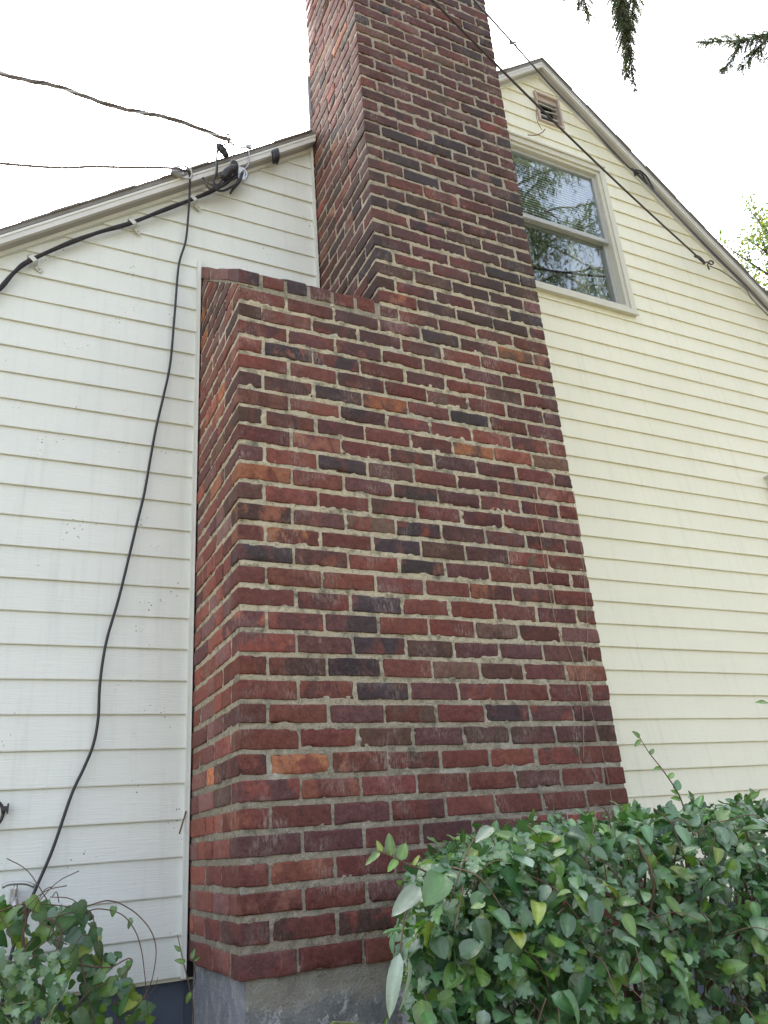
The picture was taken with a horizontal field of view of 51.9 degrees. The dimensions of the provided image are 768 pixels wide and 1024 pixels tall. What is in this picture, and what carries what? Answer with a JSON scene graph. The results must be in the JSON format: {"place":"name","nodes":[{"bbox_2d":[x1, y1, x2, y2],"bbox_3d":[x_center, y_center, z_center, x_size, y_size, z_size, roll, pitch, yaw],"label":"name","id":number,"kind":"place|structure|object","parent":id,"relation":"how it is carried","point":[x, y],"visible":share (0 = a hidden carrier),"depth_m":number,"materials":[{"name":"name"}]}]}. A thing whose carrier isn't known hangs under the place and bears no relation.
{"place":"outdoors","nodes":[
{"label":"outdoors","id":0,"kind":"place"},
{"bbox_2d":[0,0,767,289],"label":"sky","id":1,"kind":"structure","parent":0,"point":[238,68],"materials":[{"name":"white"}]},
{"bbox_3d":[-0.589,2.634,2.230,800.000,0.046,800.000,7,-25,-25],"label":"ground","id":2,"kind":"structure","parent":0,"visible":0},
{"bbox_2d":[0,946,72,1023],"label":"garden shrub","id":3,"kind":"object","parent":2,"relation":"on","point":[29,988],"visible":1,"depth_m":1.87,"materials":[{"name":"green plant"}]},
{"bbox_2d":[174,935,199,1023],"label":"weed","id":4,"kind":"object","parent":2,"relation":"on","point":[183,961],"visible":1,"depth_m":2.39,"materials":[{"name":"green plant"}]},
{"bbox_2d":[329,1016,387,1023],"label":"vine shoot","id":5,"kind":"object","parent":2,"relation":"on","point":[385,1021],"visible":0.78,"depth_m":1.34,"materials":[{"name":"green plant"}]},
{"bbox_2d":[0,0,767,1023],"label":"house","id":6,"kind":"structure","parent":2,"relation":"on","point":[444,320],"depth_m":3.19,"materials":[{"name":"beige plastic"}]},
{"bbox_2d":[0,802,8,823],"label":"hose ring","id":7,"kind":"object","parent":6,"relation":"attached to","point":[4,808],"visible":1,"depth_m":2.58,"materials":[{"name":"black metal"}]},
{"bbox_2d":[1,881,35,910],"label":"garden tap","id":8,"kind":"object","parent":6,"relation":"attached to","point":[13,900],"visible":0.73,"depth_m":2.49,"materials":[{"name":"metal"}]},
{"bbox_2d":[0,858,157,1023],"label":"vine tangle","id":9,"kind":"object","parent":6,"relation":"attached to","point":[92,969],"visible":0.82,"depth_m":2.15,"materials":[{"name":"green plant"}]},
{"bbox_2d":[0,162,192,1010],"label":"coaxial cable","id":10,"kind":"object","parent":6,"relation":"hanging from","point":[177,171],"visible":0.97,"depth_m":3.28,"materials":[{"name":"black rubber"}]},
{"bbox_2d":[0,143,247,291],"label":"service cable","id":11,"kind":"object","parent":6,"relation":"attached to","point":[240,175],"visible":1,"depth_m":3.83,"materials":[{"name":"plastic"}]},
{"bbox_2d":[0,71,251,168],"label":"service drop","id":12,"kind":"object","parent":6,"relation":"attached to","point":[112,105],"visible":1,"depth_m":3.67,"materials":[{"name":"black rubber"}]},
{"bbox_2d":[179,811,186,833],"bbox_3d":[-0.717,1.106,2.809,0.007,0.077,0.034,-18,-26,29],"label":"dry twig","id":13,"kind":"object","parent":6,"relation":"attached to","point":[182,822],"visible":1,"depth_m":2.81,"materials":[{"name":"grey"}]},
{"bbox_2d":[271,148,279,164],"bbox_3d":[-0.576,-1.899,4.192,0.045,0.108,0.038,7,-25,-25],"label":"cable holder","id":14,"kind":"object","parent":6,"relation":"attached to","point":[275,155],"visible":1,"depth_m":4.18,"materials":[{"name":"grey plastic"}]},
{"bbox_2d":[528,90,545,135],"bbox_3d":[1.042,-2.787,5.484,0.172,0.500,0.028,7,-25,-25],"label":"loose wire","id":15,"kind":"object","parent":6,"relation":"hanging from","point":[537,121],"visible":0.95,"depth_m":5.46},
{"bbox_2d":[533,494,583,758],"bbox_3d":[0.698,0.420,3.115,0.078,1.070,0.005,7,-25,-25],"label":"stray vine stem","id":16,"kind":"object","parent":6,"relation":"attached to","point":[560,634],"visible":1,"depth_m":3.08,"materials":[{"name":"brown plant"}]},
{"bbox_2d":[507,130,638,316],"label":"window","id":17,"kind":"structure","parent":6,"relation":"in","point":[542,193],"depth_m":5.42,"materials":[{"name":"beige glass"}]},
{"bbox_2d":[573,491,612,820],"bbox_3d":[0.820,0.530,3.128,0.115,1.360,0.005,7,-25,-25],"label":"thin wire","id":18,"kind":"object","parent":6,"relation":"attached to","point":[587,653],"visible":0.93,"depth_m":3.11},
{"bbox_2d":[431,0,767,314],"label":"overhead cable","id":19,"kind":"object","parent":6,"relation":"attached to","point":[698,257],"visible":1,"depth_m":4.72,"materials":[{"name":"rubber"}]},
{"bbox_2d":[473,0,767,310],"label":"telephone cable","id":20,"kind":"object","parent":6,"relation":"attached to","point":[634,171],"visible":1,"depth_m":5.65,"materials":[{"name":"rubber"}]},
{"bbox_2d":[763,475,767,490],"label":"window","id":21,"kind":"structure","parent":6,"relation":"in","point":[765,477],"depth_m":5.11,"materials":[{"name":"beige glass"}]},
{"bbox_2d":[390,798,767,1023],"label":"hedge","id":22,"kind":"object","parent":2,"relation":"on","point":[687,897],"visible":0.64,"depth_m":1.30,"materials":[{"name":"green plant"}]},
{"bbox_2d":[365,700,767,1023],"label":"honeysuckle","id":23,"kind":"object","parent":22,"relation":"attached to","point":[436,887],"visible":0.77,"depth_m":1.23,"materials":[{"name":"green plant"}]},
{"bbox_2d":[561,0,767,94],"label":"spruce tree","id":24,"kind":"object","parent":2,"relation":"on","point":[622,17],"visible":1,"depth_m":3.27,"materials":[{"name":"green plant"}]},
{"bbox_2d":[715,193,767,291],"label":"garden tree","id":25,"kind":"object","parent":2,"relation":"on","point":[762,232],"visible":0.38,"depth_m":12.93,"materials":[{"name":"green plant"}]}
]}

